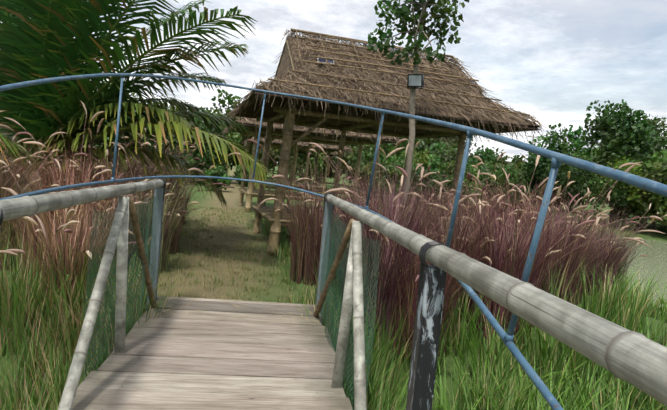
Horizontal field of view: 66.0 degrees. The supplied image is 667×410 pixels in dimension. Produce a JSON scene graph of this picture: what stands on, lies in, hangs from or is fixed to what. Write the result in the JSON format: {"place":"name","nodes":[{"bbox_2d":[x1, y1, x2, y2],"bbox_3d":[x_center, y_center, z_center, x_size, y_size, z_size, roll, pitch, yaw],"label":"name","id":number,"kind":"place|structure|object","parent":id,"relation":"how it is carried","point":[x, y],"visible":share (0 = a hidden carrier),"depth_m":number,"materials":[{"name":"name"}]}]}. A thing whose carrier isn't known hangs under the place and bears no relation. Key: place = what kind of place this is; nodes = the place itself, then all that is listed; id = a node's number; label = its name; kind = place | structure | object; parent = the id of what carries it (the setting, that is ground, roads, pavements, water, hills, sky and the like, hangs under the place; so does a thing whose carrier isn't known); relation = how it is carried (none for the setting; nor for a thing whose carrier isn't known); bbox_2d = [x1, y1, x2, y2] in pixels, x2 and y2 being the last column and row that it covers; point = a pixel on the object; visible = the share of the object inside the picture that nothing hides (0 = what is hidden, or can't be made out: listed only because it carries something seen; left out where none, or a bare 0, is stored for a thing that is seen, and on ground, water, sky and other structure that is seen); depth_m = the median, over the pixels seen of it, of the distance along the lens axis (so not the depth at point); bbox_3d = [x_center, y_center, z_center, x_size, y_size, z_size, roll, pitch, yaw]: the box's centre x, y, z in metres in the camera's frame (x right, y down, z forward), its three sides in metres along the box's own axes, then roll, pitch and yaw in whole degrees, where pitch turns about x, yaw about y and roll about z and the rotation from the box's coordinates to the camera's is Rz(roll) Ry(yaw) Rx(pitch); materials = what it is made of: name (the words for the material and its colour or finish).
{"place":"outdoors","nodes":[
{"label":"outdoors","id":0,"kind":"place"},
{"bbox_2d":[58,196,366,409],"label":"bamboo post","id":1,"kind":"object","parent":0,"point":[353,297],"visible":0.9,"depth_m":3.25,"materials":[{"name":"grey wood"}]},
{"bbox_2d":[318,58,333,62],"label":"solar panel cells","id":2,"kind":"object","parent":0,"point":[324,60],"visible":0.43,"depth_m":9.15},
{"bbox_2d":[0,115,664,358],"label":"fountain grass","id":3,"kind":"structure","parent":0,"point":[495,251],"depth_m":6.25,"materials":[{"name":"purple plant"}]},
{"bbox_2d":[0,101,666,281],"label":"grass plumes","id":4,"kind":"object","parent":3,"relation":"attached to","point":[70,211],"visible":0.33,"depth_m":6.83,"materials":[{"name":"plant"}]},
{"bbox_2d":[0,157,666,409],"bbox_3d":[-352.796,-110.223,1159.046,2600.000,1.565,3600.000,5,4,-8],"label":"terrain","id":5,"kind":"structure","parent":0,"point":[231,196],"depth_m":7.38,"materials":[{"name":"green plant"}]},
{"bbox_2d":[0,212,166,409],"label":"dead grass","id":6,"kind":"structure","parent":5,"relation":"on","point":[54,334],"depth_m":4.50,"materials":[{"name":"plant"}]},
{"bbox_2d":[0,0,274,225],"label":"palm","id":7,"kind":"object","parent":5,"relation":"on","point":[38,40],"depth_m":7.57,"materials":[{"name":"green plant"}]},
{"bbox_2d":[0,208,338,304],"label":"dry grass blades","id":8,"kind":"object","parent":5,"relation":"on","point":[258,237],"visible":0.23,"depth_m":9.50,"materials":[{"name":"plant"}]},
{"bbox_2d":[34,216,340,309],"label":"weed blades","id":9,"kind":"object","parent":5,"relation":"on","point":[286,248],"visible":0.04,"depth_m":8.53,"materials":[{"name":"green plant"}]},
{"bbox_2d":[72,296,352,409],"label":"bridge deck","id":10,"kind":"structure","parent":5,"relation":"on","point":[215,354],"depth_m":3.71,"materials":[{"name":"beige wood"}]},
{"bbox_2d":[153,297,317,322],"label":"bridge deck litter","id":11,"kind":"object","parent":10,"relation":"on","point":[237,306],"visible":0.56,"depth_m":4.97,"materials":[{"name":"brown plant"}]},
{"bbox_2d":[147,187,332,323],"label":"bridge posts","id":12,"kind":"object","parent":10,"relation":"attached to","point":[160,193],"visible":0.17,"depth_m":5.08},
{"bbox_2d":[82,195,380,409],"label":"mesh netting","id":13,"kind":"object","parent":12,"relation":"attached to","point":[147,256],"visible":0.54,"depth_m":3.73,"materials":[{"name":"green plastic"}]},
{"bbox_2d":[0,179,666,405],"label":"bamboo bridge handrails","id":14,"kind":"object","parent":12,"relation":"on","point":[637,360],"visible":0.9,"depth_m":1.24,"materials":[{"name":"grey wood"}]},
{"bbox_2d":[0,178,446,295],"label":"wire ties","id":15,"kind":"object","parent":14,"relation":"attached to","point":[425,247],"visible":0.58,"depth_m":1.96,"materials":[{"name":"black metal"}]},
{"bbox_2d":[128,195,355,316],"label":"braces","id":16,"kind":"object","parent":10,"relation":"attached to","point":[331,275],"visible":0.92,"depth_m":4.14,"materials":[{"name":"wood"}]},
{"bbox_2d":[253,140,334,194],"bbox_3d":[-2.166,-2.516,28.011,4.155,4.143,4.343,4,4,-16],"label":"hut frame","id":17,"kind":"object","parent":5,"relation":"on","point":[301,149],"visible":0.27,"depth_m":27.26,"materials":[{"name":"brown wood"}]},
{"bbox_2d":[240,137,352,155],"bbox_3d":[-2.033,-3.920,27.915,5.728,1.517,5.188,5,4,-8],"label":"thatch roof","id":18,"kind":"structure","parent":17,"relation":"on","point":[345,147],"depth_m":26.33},
{"bbox_2d":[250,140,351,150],"bbox_3d":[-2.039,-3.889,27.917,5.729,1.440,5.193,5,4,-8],"label":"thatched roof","id":19,"kind":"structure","parent":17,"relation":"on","point":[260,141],"depth_m":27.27,"materials":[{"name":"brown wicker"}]},
{"bbox_2d":[271,153,331,188],"bbox_3d":[-2.356,-3.219,37.932,4.155,4.143,4.343,4,4,-16],"label":"hut frame","id":20,"kind":"object","parent":5,"relation":"on","point":[295,173],"visible":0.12,"depth_m":37.92,"materials":[{"name":"brown wood"}]},
{"bbox_2d":[238,121,382,212],"bbox_3d":[-1.014,-1.690,17.606,4.155,4.143,4.343,4,4,-16],"label":"hut frame","id":21,"kind":"object","parent":5,"relation":"on","point":[250,192],"visible":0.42,"depth_m":16.82,"materials":[{"name":"brown wood"}]},
{"bbox_2d":[221,83,401,150],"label":"thatched roof","id":22,"kind":"structure","parent":21,"relation":"on","point":[226,130],"depth_m":15.81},
{"bbox_2d":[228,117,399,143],"bbox_3d":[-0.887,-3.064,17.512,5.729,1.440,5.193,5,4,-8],"label":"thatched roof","id":23,"kind":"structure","parent":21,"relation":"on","point":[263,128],"depth_m":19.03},
{"bbox_2d":[0,219,666,409],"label":"ditch grass","id":24,"kind":"structure","parent":5,"relation":"on","point":[608,309],"depth_m":4.82,"materials":[{"name":"green plant"}]},
{"bbox_2d":[0,73,666,409],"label":"metal railing","id":25,"kind":"object","parent":5,"relation":"on","point":[559,159],"visible":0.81,"depth_m":2.05,"materials":[{"name":"blue metal"}]},
{"bbox_2d":[0,81,666,230],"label":"trees","id":26,"kind":"object","parent":5,"relation":"on","point":[644,138],"depth_m":29.75,"materials":[{"name":"green plant"}]},
{"bbox_2d":[252,40,507,255],"bbox_3d":[0.586,-1.065,10.696,4.155,4.143,4.343,4,4,-16],"label":"hut frame","id":27,"kind":"object","parent":5,"relation":"on","point":[267,213],"visible":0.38,"depth_m":9.78,"materials":[{"name":"brown wood"}]},
{"bbox_2d":[223,29,545,148],"bbox_3d":[0.703,-2.344,10.602,6.195,1.961,5.829,5,4,-8],"label":"roof thatch","id":28,"kind":"object","parent":27,"relation":"on","point":[240,109],"visible":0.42,"depth_m":9.09,"materials":[{"name":"brown wicker"}]},
{"bbox_2d":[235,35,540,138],"bbox_3d":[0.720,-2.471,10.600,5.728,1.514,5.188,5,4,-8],"label":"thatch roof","id":29,"kind":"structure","parent":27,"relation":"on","point":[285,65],"depth_m":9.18,"materials":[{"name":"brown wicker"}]},
{"bbox_2d":[268,28,529,114],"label":"hut roof battens","id":30,"kind":"object","parent":27,"relation":"attached to","point":[304,32],"visible":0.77,"depth_m":9.45,"materials":[{"name":"brown wood"}]},
{"bbox_2d":[161,141,666,228],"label":"shrubs","id":31,"kind":"object","parent":5,"relation":"on","point":[518,167],"depth_m":26.07,"materials":[{"name":"green plant"}]},
{"bbox_2d":[366,0,468,217],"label":"tree","id":32,"kind":"object","parent":5,"relation":"on","point":[404,10],"depth_m":6.98,"materials":[{"name":"green plant"}]},
{"bbox_2d":[407,74,423,88],"bbox_3d":[1.109,-1.675,6.960,0.229,0.203,0.219,5,4,-8],"label":"floodlight","id":33,"kind":"object","parent":32,"relation":"attached to","point":[422,83],"visible":0.56,"depth_m":6.92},
{"bbox_2d":[409,75,420,85],"bbox_3d":[1.098,-1.678,6.924,0.175,0.132,0.038,7,4,27],"label":"floodlight lens","id":34,"kind":"object","parent":33,"relation":"attached to","point":[414,80],"visible":1,"depth_m":6.92,"materials":[{"name":"grey glass"}]},
{"bbox_2d":[406,265,446,409],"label":"wooden post","id":35,"kind":"object","parent":5,"relation":"on","point":[426,338],"visible":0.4,"depth_m":1.96,"materials":[{"name":"black wood"}]},
{"bbox_2d":[334,263,666,409],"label":"lush grass","id":36,"kind":"structure","parent":5,"relation":"on","point":[497,359],"depth_m":4.99,"materials":[{"name":"green plant"}]},
{"bbox_2d":[588,278,666,346],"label":"bank grass","id":37,"kind":"structure","parent":5,"relation":"on","point":[654,313],"depth_m":7.23,"materials":[{"name":"green plant"}]},
{"bbox_2d":[0,0,666,162],"label":"sky","id":38,"kind":"structure","parent":0,"point":[548,60],"materials":[{"name":"white"}]},
{"bbox_2d":[590,234,666,322],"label":"pond water","id":39,"kind":"structure","parent":0,"point":[657,253],"depth_m":15.02,"materials":[{"name":"green liquid"}]}
]}

